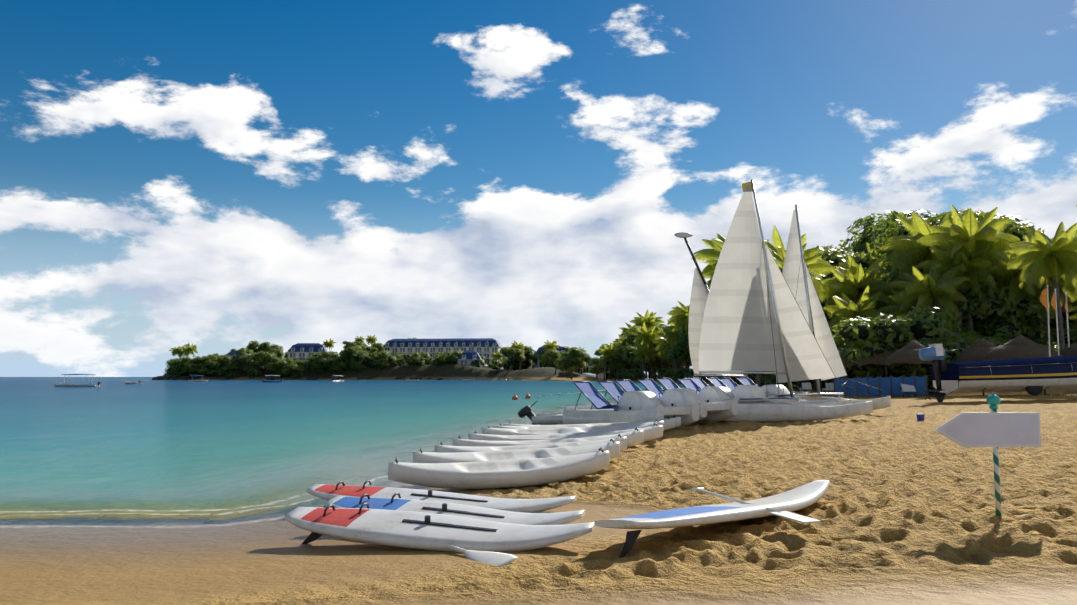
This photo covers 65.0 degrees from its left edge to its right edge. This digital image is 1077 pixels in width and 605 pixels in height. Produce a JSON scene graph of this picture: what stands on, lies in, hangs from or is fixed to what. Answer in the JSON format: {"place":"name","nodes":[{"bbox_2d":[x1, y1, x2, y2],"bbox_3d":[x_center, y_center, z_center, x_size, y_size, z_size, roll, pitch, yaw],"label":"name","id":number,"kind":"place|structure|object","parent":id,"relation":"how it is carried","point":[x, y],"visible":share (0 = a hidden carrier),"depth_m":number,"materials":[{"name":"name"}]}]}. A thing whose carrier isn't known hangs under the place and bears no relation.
{"place":"outdoors","nodes":[
{"label":"outdoors","id":0,"kind":"place"},
{"bbox_2d":[0,377,711,525],"bbox_3d":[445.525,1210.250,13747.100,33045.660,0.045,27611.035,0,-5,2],"label":"sea water","id":1,"kind":"structure","parent":0,"point":[118,448],"depth_m":21.20,"materials":[{"name":"liquid"}]},
{"bbox_2d":[55,374,100,385],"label":"moored boat","id":2,"kind":"object","parent":1,"relation":"on","point":[60,384],"visible":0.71,"depth_m":130.37,"materials":[{"name":"white plastic"}]},
{"bbox_2d":[518,401,562,423],"bbox_3d":[1.230,3.706,27.280,3.829,1.160,1.440,-3,-3,8],"label":"motor boat","id":3,"kind":"object","parent":1,"relation":"on","point":[549,418],"visible":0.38,"depth_m":26.91,"materials":[{"name":"white plastic"}]},
{"bbox_2d":[0,358,1076,604],"bbox_3d":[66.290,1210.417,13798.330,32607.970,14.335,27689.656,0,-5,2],"label":"beach ground","id":4,"kind":"structure","parent":0,"point":[902,508],"depth_m":6.75,"materials":[{"name":"sand"}]},
{"bbox_2d":[182,343,197,356],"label":"palm","id":5,"kind":"object","parent":4,"relation":"on","point":[188,349],"visible":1,"depth_m":402.47,"materials":[{"name":"green plant"}]},
{"bbox_2d":[183,362,208,376],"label":"tree","id":6,"kind":"object","parent":4,"relation":"on","point":[191,367],"visible":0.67,"depth_m":389.60,"materials":[{"name":"green plant"}]},
{"bbox_2d":[198,360,220,374],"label":"tree","id":7,"kind":"object","parent":4,"relation":"on","point":[212,371],"visible":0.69,"depth_m":389.80,"materials":[{"name":"green plant"}]},
{"bbox_2d":[215,363,237,377],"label":"tree","id":8,"kind":"object","parent":4,"relation":"on","point":[228,371],"visible":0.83,"depth_m":391.11,"materials":[{"name":"green plant"}]},
{"bbox_2d":[216,354,240,366],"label":"tree","id":9,"kind":"object","parent":4,"relation":"on","point":[229,359],"visible":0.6,"depth_m":393.53,"materials":[{"name":"green plant"}]},
{"bbox_2d":[240,365,260,375],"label":"tree","id":10,"kind":"object","parent":4,"relation":"on","point":[249,370],"visible":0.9,"depth_m":392.70,"materials":[{"name":"green plant"}]},
{"bbox_2d":[238,354,266,369],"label":"tree","id":11,"kind":"object","parent":4,"relation":"on","point":[251,361],"visible":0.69,"depth_m":394.46,"materials":[{"name":"green plant"}]},
{"bbox_2d":[246,340,269,352],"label":"tree","id":12,"kind":"object","parent":4,"relation":"on","point":[255,346],"visible":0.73,"depth_m":443.23,"materials":[{"name":"green plant"}]},
{"bbox_2d":[276,357,307,376],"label":"tree","id":13,"kind":"object","parent":4,"relation":"on","point":[286,362],"visible":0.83,"depth_m":391.93,"materials":[{"name":"green plant"}]},
{"bbox_2d":[281,364,304,377],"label":"tree","id":14,"kind":"object","parent":4,"relation":"on","point":[286,370],"visible":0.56,"depth_m":391.84,"materials":[{"name":"green plant"}]},
{"bbox_2d":[152,376,443,379],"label":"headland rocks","id":15,"kind":"object","parent":4,"relation":"on","point":[253,377],"visible":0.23,"depth_m":391.33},
{"bbox_2d":[287,343,326,361],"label":"building","id":16,"kind":"structure","parent":4,"relation":"on","point":[301,351],"depth_m":418.98,"materials":[{"name":"blue tile"}]},
{"bbox_2d":[310,350,338,368],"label":"tree","id":17,"kind":"object","parent":4,"relation":"on","point":[320,360],"visible":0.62,"depth_m":396.77,"materials":[{"name":"green plant"}]},
{"bbox_2d":[339,345,368,362],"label":"tree","id":18,"kind":"object","parent":4,"relation":"on","point":[352,349],"visible":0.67,"depth_m":396.94,"materials":[{"name":"green plant"}]},
{"bbox_2d":[374,350,395,363],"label":"tree","id":19,"kind":"object","parent":4,"relation":"on","point":[385,354],"visible":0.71,"depth_m":395.44,"materials":[{"name":"green plant"}]},
{"bbox_2d":[401,352,423,365],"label":"tree","id":20,"kind":"object","parent":4,"relation":"on","point":[406,357],"visible":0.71,"depth_m":394.64,"materials":[{"name":"green plant"}]},
{"bbox_2d":[285,503,594,551],"bbox_3d":[-0.810,1.815,6.744,2.543,0.348,0.652,-1,-5,14],"label":"windsurf board","id":21,"kind":"object","parent":4,"relation":"on","point":[421,530],"visible":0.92,"depth_m":6.62,"materials":[{"name":"white plastic"}]},
{"bbox_2d":[306,480,575,512],"bbox_3d":[-1.040,2.063,8.769,2.910,0.349,0.635,-1,-5,15],"label":"windsurf board","id":22,"kind":"object","parent":4,"relation":"on","point":[325,492],"visible":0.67,"depth_m":8.76,"materials":[{"name":"white plastic"}]},
{"bbox_2d":[382,338,501,364],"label":"hotel","id":23,"kind":"structure","parent":4,"relation":"on","point":[485,347],"depth_m":434.22,"materials":[{"name":"tile"}]},
{"bbox_2d":[325,493,584,524],"bbox_3d":[-0.761,1.898,7.486,2.390,0.345,0.634,-1,-5,16],"label":"windsurf board","id":24,"kind":"object","parent":4,"relation":"on","point":[474,512],"visible":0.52,"depth_m":7.51,"materials":[{"name":"white plastic"}]},
{"bbox_2d":[458,350,481,365],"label":"white villa","id":25,"kind":"object","parent":4,"relation":"on","point":[467,357],"visible":0.83,"depth_m":392.21,"materials":[{"name":"blue tile"}]},
{"bbox_2d":[448,545,518,565],"bbox_3d":[-1.032,1.864,6.805,0.226,0.048,2.492,-16,9,-41],"label":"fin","id":26,"kind":"object","parent":4,"relation":"on","point":[495,558],"visible":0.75,"depth_m":6.05,"materials":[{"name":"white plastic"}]},
{"bbox_2d":[388,447,609,488],"bbox_3d":[-0.468,2.140,10.882,2.900,0.423,0.740,0,2,-15],"label":"kayak","id":27,"kind":"object","parent":4,"relation":"on","point":[495,474],"visible":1,"depth_m":10.64,"materials":[{"name":"white plastic"}]},
{"bbox_2d":[499,347,524,370],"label":"tree","id":28,"kind":"object","parent":4,"relation":"on","point":[512,353],"visible":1,"depth_m":362.82,"materials":[{"name":"green plant"}]},
{"bbox_2d":[413,439,619,462],"bbox_3d":[-0.271,2.215,12.051,3.025,0.423,0.770,0,4,-16],"label":"kayak","id":29,"kind":"object","parent":4,"relation":"on","point":[613,448],"visible":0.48,"depth_m":12.15,"materials":[{"name":"white plastic"}]},
{"bbox_2d":[434,434,626,452],"bbox_3d":[-0.092,2.315,13.179,3.043,0.423,0.732,0,0,-12],"label":"kayak","id":30,"kind":"object","parent":4,"relation":"on","point":[441,448],"visible":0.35,"depth_m":13.32,"materials":[{"name":"white plastic"}]},
{"bbox_2d":[452,427,643,446],"bbox_3d":[0.211,2.430,14.554,3.391,0.423,0.712,0,-4,-15],"label":"kayak","id":31,"kind":"object","parent":4,"relation":"on","point":[635,437],"visible":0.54,"depth_m":14.66,"materials":[{"name":"white plastic"}]},
{"bbox_2d":[534,345,566,367],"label":"building","id":32,"kind":"structure","parent":4,"relation":"on","point":[541,349],"depth_m":387.92,"materials":[{"name":"blue tile"}]},
{"bbox_2d":[540,349,563,373],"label":"tree","id":33,"kind":"object","parent":4,"relation":"on","point":[549,356],"visible":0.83,"depth_m":347.49,"materials":[{"name":"green plant"}]},
{"bbox_2d":[468,423,662,440],"bbox_3d":[0.552,2.535,15.827,3.753,0.423,0.755,0,-2,-13],"label":"kayak","id":34,"kind":"object","parent":4,"relation":"on","point":[653,432],"visible":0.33,"depth_m":15.95,"materials":[{"name":"white plastic"}]},
{"bbox_2d":[553,347,586,377],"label":"tree","id":35,"kind":"object","parent":4,"relation":"on","point":[576,352],"visible":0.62,"depth_m":339.26,"materials":[{"name":"green plant"}]},
{"bbox_2d":[556,355,586,379],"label":"tree","id":36,"kind":"object","parent":4,"relation":"on","point":[566,362],"visible":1,"depth_m":335.68,"materials":[{"name":"green plant"}]},
{"bbox_2d":[482,419,663,434],"bbox_3d":[0.722,2.611,17.014,3.736,0.423,0.764,-1,3,-11],"label":"kayak","id":37,"kind":"object","parent":4,"relation":"on","point":[533,431],"visible":0.38,"depth_m":17.11,"materials":[{"name":"white plastic"}]},
{"bbox_2d":[493,416,674,429],"bbox_3d":[1.041,2.764,18.456,4.106,0.423,0.719,0,4,-14],"label":"kayak","id":38,"kind":"object","parent":4,"relation":"on","point":[669,423],"visible":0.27,"depth_m":18.75,"materials":[{"name":"white plastic"}]},
{"bbox_2d":[503,415,680,427],"bbox_3d":[1.285,2.904,19.688,4.239,0.423,0.721,-1,-1,-11],"label":"kayak","id":39,"kind":"object","parent":4,"relation":"on","point":[677,421],"visible":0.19,"depth_m":19.89,"materials":[{"name":"white plastic"}]},
{"bbox_2d":[589,344,620,379],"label":"tree","id":40,"kind":"object","parent":4,"relation":"on","point":[595,361],"visible":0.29,"depth_m":315.68,"materials":[{"name":"green plant"}]},
{"bbox_2d":[599,342,620,380],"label":"palm","id":41,"kind":"object","parent":4,"relation":"on","point":[607,352],"visible":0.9,"depth_m":303.64,"materials":[{"name":"green plant"}]},
{"bbox_2d":[601,355,628,379],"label":"tree","id":42,"kind":"object","parent":4,"relation":"on","point":[616,363],"visible":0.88,"depth_m":303.70,"materials":[{"name":"green plant"}]},
{"bbox_2d":[563,381,698,427],"bbox_3d":[2.357,2.654,22.071,1.700,1.236,3.750,3,-7,-33],"label":"pedal boat","id":43,"kind":"object","parent":4,"relation":"on","point":[632,406],"visible":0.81,"depth_m":21.61,"materials":[{"name":"plastic"}]},
{"bbox_2d":[621,343,660,368],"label":"tree","id":44,"kind":"object","parent":4,"relation":"on","point":[627,351],"visible":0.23,"depth_m":281.97,"materials":[{"name":"green plant"}]},
{"bbox_2d":[621,327,660,379],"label":"tree","id":45,"kind":"object","parent":4,"relation":"on","point":[630,338],"visible":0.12,"depth_m":296.92,"materials":[{"name":"green plant"}]},
{"bbox_2d":[631,341,657,378],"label":"palm","id":46,"kind":"object","parent":4,"relation":"on","point":[645,352],"visible":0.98,"depth_m":273.33,"materials":[{"name":"green plant"}]},
{"bbox_2d":[631,322,659,378],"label":"palm","id":47,"kind":"object","parent":4,"relation":"on","point":[645,335],"visible":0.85,"depth_m":276.78,"materials":[{"name":"green plant"}]},
{"bbox_2d":[629,309,664,373],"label":"palm","id":48,"kind":"object","parent":4,"relation":"on","point":[649,320],"visible":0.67,"depth_m":320.74,"materials":[{"name":"green plant"}]},
{"bbox_2d":[652,333,676,368],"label":"palm","id":49,"kind":"object","parent":4,"relation":"on","point":[662,347],"visible":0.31,"depth_m":261.60,"materials":[{"name":"green plant"}]},
{"bbox_2d":[660,319,683,369],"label":"palm","id":50,"kind":"object","parent":4,"relation":"on","point":[670,335],"visible":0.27,"depth_m":244.99,"materials":[{"name":"green plant"}]},
{"bbox_2d":[610,379,737,421],"bbox_3d":[3.700,2.765,23.819,1.700,1.236,3.750,2,-6,-35],"label":"pedal boat","id":51,"kind":"object","parent":4,"relation":"on","point":[687,397],"visible":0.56,"depth_m":23.14,"materials":[{"name":"plastic"}]},
{"bbox_2d":[663,336,691,365],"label":"tree","id":52,"kind":"object","parent":4,"relation":"on","point":[679,349],"visible":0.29,"depth_m":231.70,"materials":[{"name":"green plant"}]},
{"bbox_2d":[667,301,689,333],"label":"palm","id":53,"kind":"object","parent":4,"relation":"on","point":[681,312],"visible":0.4,"depth_m":229.05,"materials":[{"name":"green plant"}]},
{"bbox_2d":[594,480,829,557],"bbox_3d":[1.819,1.820,7.287,1.370,0.294,3.412,-3,-6,31],"label":"paddle board","id":54,"kind":"object","parent":4,"relation":"on","point":[785,504],"visible":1,"depth_m":6.78,"materials":[{"name":"white plastic"}]},
{"bbox_2d":[656,378,768,403],"bbox_3d":[5.076,2.885,25.588,1.700,1.236,3.750,4,-7,-31],"label":"pedal boat","id":55,"kind":"object","parent":4,"relation":"on","point":[707,394],"visible":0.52,"depth_m":25.14,"materials":[{"name":"plastic"}]},
{"bbox_2d":[691,233,768,385],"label":"palm","id":56,"kind":"object","parent":4,"relation":"on","point":[712,253],"visible":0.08,"depth_m":108.94,"materials":[{"name":"green plant"}]},
{"bbox_2d":[703,272,761,386],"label":"palm","id":57,"kind":"object","parent":4,"relation":"on","point":[709,275],"visible":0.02,"depth_m":68.98,"materials":[{"name":"green plant"}]},
{"bbox_2d":[674,232,806,396],"bbox_3d":[8.207,0.711,35.315,5.251,7.259,2.434,0,-5,-16],"label":"catamaran","id":58,"kind":"object","parent":4,"relation":"on","point":[699,294],"visible":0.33,"depth_m":34.62,"materials":[{"name":"fabric"}]},
{"bbox_2d":[687,377,799,402],"bbox_3d":[6.429,3.018,27.342,1.700,1.236,3.750,5,-8,-36],"label":"pedal boat","id":59,"kind":"object","parent":4,"relation":"on","point":[749,391],"visible":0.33,"depth_m":26.84,"materials":[{"name":"plastic"}]},
{"bbox_2d":[718,377,821,400],"bbox_3d":[7.764,3.174,29.081,1.700,1.236,3.750,1,-6,-30],"label":"pedal boat","id":60,"kind":"object","parent":4,"relation":"on","point":[731,385],"visible":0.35,"depth_m":28.57,"materials":[{"name":"plastic"}]},
{"bbox_2d":[699,179,872,421],"bbox_3d":[6.663,-0.134,24.753,5.080,7.089,2.434,-2,-5,6],"label":"catamaran","id":61,"kind":"object","parent":4,"relation":"on","point":[754,319],"visible":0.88,"depth_m":24.63,"materials":[{"name":"fabric"}]},
{"bbox_2d":[761,225,826,254],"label":"palm","id":62,"kind":"object","parent":4,"relation":"on","point":[776,238],"visible":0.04,"depth_m":100.76,"materials":[{"name":"green plant"}]},
{"bbox_2d":[763,241,829,274],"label":"palm","id":63,"kind":"object","parent":4,"relation":"on","point":[780,252],"visible":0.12,"depth_m":76.86,"materials":[{"name":"green plant"}]},
{"bbox_2d":[764,371,831,389],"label":"bush","id":64,"kind":"object","parent":4,"relation":"on","point":[798,384],"visible":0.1,"depth_m":72.39,"materials":[{"name":"green plant"}]},
{"bbox_2d":[765,243,837,392],"bbox_3d":[17.877,1.227,60.652,6.120,11.116,5.700,3,-6,-31],"label":"palm","id":65,"kind":"object","parent":4,"relation":"on","point":[812,266],"visible":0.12,"depth_m":60.50,"materials":[{"name":"green plant"}]},
{"bbox_2d":[764,205,890,409],"bbox_3d":[8.820,0.155,28.296,2.434,7.008,5.080,2,-7,-25],"label":"catamaran","id":66,"kind":"object","parent":4,"relation":"on","point":[794,273],"visible":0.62,"depth_m":28.05,"materials":[{"name":"fabric"}]},
{"bbox_2d":[784,247,884,279],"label":"tree","id":67,"kind":"object","parent":4,"relation":"on","point":[833,260],"visible":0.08,"depth_m":88.11,"materials":[{"name":"green plant"}]},
{"bbox_2d":[809,271,886,387],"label":"tree","id":68,"kind":"object","parent":4,"relation":"on","point":[823,302],"depth_m":75.70,"materials":[{"name":"green plant"}]},
{"bbox_2d":[821,266,874,378],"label":"palm","id":69,"kind":"object","parent":4,"relation":"on","point":[826,289],"visible":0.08,"depth_m":68.30,"materials":[{"name":"green plant"}]},
{"bbox_2d":[823,286,887,375],"bbox_3d":[22.250,2.720,59.019,4.031,7.648,4.288,1,-5,-6],"label":"palm","id":70,"kind":"object","parent":4,"relation":"on","point":[860,309],"visible":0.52,"depth_m":58.75,"materials":[{"name":"green plant"}]},
{"bbox_2d":[821,255,891,282],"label":"palm","id":71,"kind":"object","parent":4,"relation":"on","point":[853,267],"visible":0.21,"depth_m":79.65,"materials":[{"name":"green plant"}]},
{"bbox_2d":[818,269,897,322],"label":"palm","id":72,"kind":"object","parent":4,"relation":"on","point":[888,294],"visible":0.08,"depth_m":67.60,"materials":[{"name":"green plant"}]},
{"bbox_2d":[824,264,892,318],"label":"palm","id":73,"kind":"object","parent":4,"relation":"on","point":[849,283],"visible":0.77,"depth_m":65.98,"materials":[{"name":"green plant"}]},
{"bbox_2d":[842,350,884,377],"bbox_3d":[19.943,4.303,52.169,2.884,3.350,2.902,-1,-5,12],"label":"bush","id":74,"kind":"object","parent":4,"relation":"on","point":[845,360],"visible":0.08,"depth_m":51.45,"materials":[{"name":"green plant"}]},
{"bbox_2d":[834,319,896,377],"bbox_3d":[25.364,3.783,62.019,8.964,6.271,8.835,3,-6,-35],"label":"bush","id":75,"kind":"object","parent":4,"relation":"on","point":[840,345],"visible":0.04,"depth_m":62.16,"materials":[{"name":"green plant"}]},
{"bbox_2d":[859,242,892,288],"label":"palm","id":76,"kind":"object","parent":4,"relation":"on","point":[872,250],"visible":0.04,"depth_m":89.20,"materials":[{"name":"green plant"}]},
{"bbox_2d":[834,375,927,397],"bbox_3d":[18.202,4.585,45.087,4.664,1.465,0.066,-3,-6,27],"label":"fence","id":77,"kind":"object","parent":4,"relation":"on","point":[891,385],"visible":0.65,"depth_m":45.09,"materials":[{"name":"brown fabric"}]},
{"bbox_2d":[857,343,913,377],"bbox_3d":[20.233,4.011,49.130,3.057,3.350,3.071,0,-5,2],"label":"thatch parasol","id":78,"kind":"object","parent":4,"relation":"on","point":[877,359],"visible":0.38,"depth_m":48.34,"materials":[{"name":"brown wood"}]},
{"bbox_2d":[830,305,984,388],"bbox_3d":[21.500,3.000,49.974,8.932,5.665,8.803,0,-5,3],"label":"bush","id":79,"kind":"object","parent":4,"relation":"on","point":[924,328],"visible":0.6,"depth_m":48.88,"materials":[{"name":"green plant"}]},
{"bbox_2d":[885,340,943,395],"bbox_3d":[20.485,3.720,46.129,2.974,3.350,3.012,4,-6,-38],"label":"thatch parasol","id":80,"kind":"object","parent":4,"relation":"on","point":[907,353],"visible":0.75,"depth_m":45.53,"materials":[{"name":"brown wood"}]},
{"bbox_2d":[878,290,952,325],"bbox_3d":[25.895,2.610,57.624,5.009,7.389,4.588,-4,-6,37],"label":"palm","id":81,"kind":"object","parent":4,"relation":"on","point":[894,310],"visible":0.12,"depth_m":57.85,"materials":[{"name":"green plant"}]},
{"bbox_2d":[887,341,946,393],"bbox_3d":[23.793,3.928,50.545,5.706,3.567,5.790,-1,-5,13],"label":"bush","id":82,"kind":"object","parent":4,"relation":"on","point":[903,370],"visible":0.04,"depth_m":49.54,"materials":[{"name":"green plant"}]},
{"bbox_2d":[839,210,997,254],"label":"tree","id":83,"kind":"object","parent":4,"relation":"on","point":[866,222],"visible":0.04,"depth_m":105.31,"materials":[{"name":"green plant"}]},
{"bbox_2d":[880,211,977,287],"bbox_3d":[30.453,-0.029,64.059,7.647,13.994,7.337,2,-5,-21],"label":"palm","id":84,"kind":"object","parent":4,"relation":"on","point":[908,249],"visible":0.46,"depth_m":64.18,"materials":[{"name":"green plant"}]},
{"bbox_2d":[889,262,970,341],"bbox_3d":[25.970,1.666,55.904,5.006,8.976,5.253,-3,-6,31],"label":"palm","id":85,"kind":"object","parent":4,"relation":"on","point":[920,288],"visible":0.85,"depth_m":55.40,"materials":[{"name":"green plant"}]},
{"bbox_2d":[859,208,1034,275],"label":"tree","id":86,"kind":"object","parent":4,"relation":"on","point":[892,216],"depth_m":91.11,"materials":[{"name":"green plant"}]},
{"bbox_2d":[893,335,1007,376],"bbox_3d":[25.145,3.719,51.880,6.861,4.269,6.961,5,-7,-42],"label":"bush","id":87,"kind":"object","parent":4,"relation":"on","point":[993,340],"visible":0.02,"depth_m":50.55,"materials":[{"name":"green plant"}]},
{"bbox_2d":[915,235,1005,329],"bbox_3d":[28.777,0.905,57.206,4.924,10.711,5.132,4,-6,-37],"label":"palm","id":88,"kind":"object","parent":4,"relation":"on","point":[979,263],"visible":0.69,"depth_m":56.45,"materials":[{"name":"green plant"}]},
{"bbox_2d":[917,205,1019,332],"bbox_3d":[29.866,-0.141,58.263,5.984,13.102,6.426,-3,-6,34],"label":"palm","id":89,"kind":"object","parent":4,"relation":"on","point":[959,232],"visible":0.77,"depth_m":57.45,"materials":[{"name":"green plant"}]},
{"bbox_2d":[874,210,1076,302],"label":"tree","id":90,"kind":"object","parent":4,"relation":"on","point":[1012,229],"visible":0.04,"depth_m":68.80,"materials":[{"name":"green plant"}]},
{"bbox_2d":[954,338,996,361],"bbox_3d":[24.222,3.622,45.945,3.083,3.350,3.143,-1,-5,15],"label":"thatch parasol","id":91,"kind":"object","parent":4,"relation":"on","point":[979,350],"visible":0.54,"depth_m":45.44,"materials":[{"name":"brown plant"}]},
{"bbox_2d":[951,327,1015,340],"bbox_3d":[29.062,3.848,55.472,6.597,4.556,6.502,0,-5,1],"label":"bush","id":92,"kind":"object","parent":4,"relation":"on","point":[967,333],"visible":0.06,"depth_m":55.02,"materials":[{"name":"green plant"}]},
{"bbox_2d":[935,393,1040,516],"bbox_3d":[3.812,1.415,7.188,0.910,1.285,0.106,0,-5,-2],"label":"arrow sign","id":93,"kind":"object","parent":4,"relation":"on","point":[994,429],"visible":0.98,"depth_m":7.17,"materials":[{"name":"white"}]},
{"bbox_2d":[918,343,1076,401],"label":"speedboat on trailer","id":94,"kind":"object","parent":4,"relation":"on","point":[1037,376],"visible":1,"depth_m":34.20,"materials":[{"name":"metal"}]},
{"bbox_2d":[946,278,1055,334],"bbox_3d":[31.502,2.374,58.766,7.481,8.050,7.920,0,-5,-2],"label":"bush","id":95,"kind":"object","parent":4,"relation":"on","point":[987,307],"visible":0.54,"depth_m":55.98,"materials":[{"name":"green plant"}]},
{"bbox_2d":[953,314,1053,342],"bbox_3d":[30.186,3.539,57.006,7.635,5.519,7.747,5,-7,-42],"label":"bush","id":96,"kind":"object","parent":4,"relation":"on","point":[1009,329],"visible":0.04,"depth_m":55.79,"materials":[{"name":"green plant"}]},
{"bbox_2d":[981,335,1062,360],"bbox_3d":[24.594,3.340,42.989,3.564,3.350,3.609,-2,-5,21],"label":"thatch parasol","id":97,"kind":"object","parent":4,"relation":"on","point":[1020,346],"visible":0.83,"depth_m":42.08,"materials":[{"name":"brown plant"}]},
{"bbox_2d":[987,229,1074,329],"bbox_3d":[32.425,0.767,57.210,6.242,10.999,6.640,1,-5,-7],"label":"tree","id":98,"kind":"object","parent":4,"relation":"on","point":[1014,281],"visible":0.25,"depth_m":56.02,"materials":[{"name":"green plant"}]},
{"bbox_2d":[998,235,1076,339],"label":"palm","id":99,"kind":"object","parent":4,"relation":"on","point":[1069,291],"visible":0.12,"depth_m":55.93,"materials":[{"name":"green plant"}]},
{"bbox_2d":[1007,221,1076,350],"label":"palm","id":100,"kind":"object","parent":4,"relation":"on","point":[1046,258],"visible":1,"depth_m":50.00,"materials":[{"name":"green plant"}]},
{"bbox_2d":[1040,286,1051,395],"bbox_3d":[24.651,2.034,41.045,0.499,5.775,0.195,3,-6,-18],"label":"flag pole","id":101,"kind":"object","parent":4,"relation":"on","point":[1044,298],"visible":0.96,"depth_m":41.25,"materials":[{"name":"white plastic"}]},
{"bbox_2d":[1027,299,1066,333],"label":"tree","id":102,"kind":"object","parent":4,"relation":"on","point":[1053,323],"visible":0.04,"depth_m":64.78,"materials":[{"name":"green plant"}]},
{"bbox_2d":[1030,338,1070,351],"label":"bush","id":103,"kind":"object","parent":4,"relation":"on","point":[1053,344],"visible":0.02,"depth_m":54.48,"materials":[{"name":"green plant"}]},
{"bbox_2d":[1051,289,1061,394],"bbox_3d":[25.461,2.127,41.530,0.500,5.655,0.195,4,-6,-38],"label":"flag pole","id":104,"kind":"object","parent":4,"relation":"on","point":[1054,302],"visible":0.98,"depth_m":41.70,"materials":[{"name":"white plastic"}]},
{"bbox_2d":[1050,323,1076,346],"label":"tree","id":105,"kind":"object","parent":4,"relation":"on","point":[1072,335],"visible":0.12,"depth_m":56.02,"materials":[{"name":"green plant"}]},
{"bbox_2d":[1060,343,1076,355],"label":"thatch parasol","id":106,"kind":"object","parent":4,"relation":"on","point":[1071,350],"visible":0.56,"depth_m":41.81,"materials":[{"name":"brown plant"}]},
{"bbox_2d":[0,0,1076,376],"label":"sky","id":107,"kind":"structure","parent":0,"point":[214,176],"materials":[{"name":"blue"}]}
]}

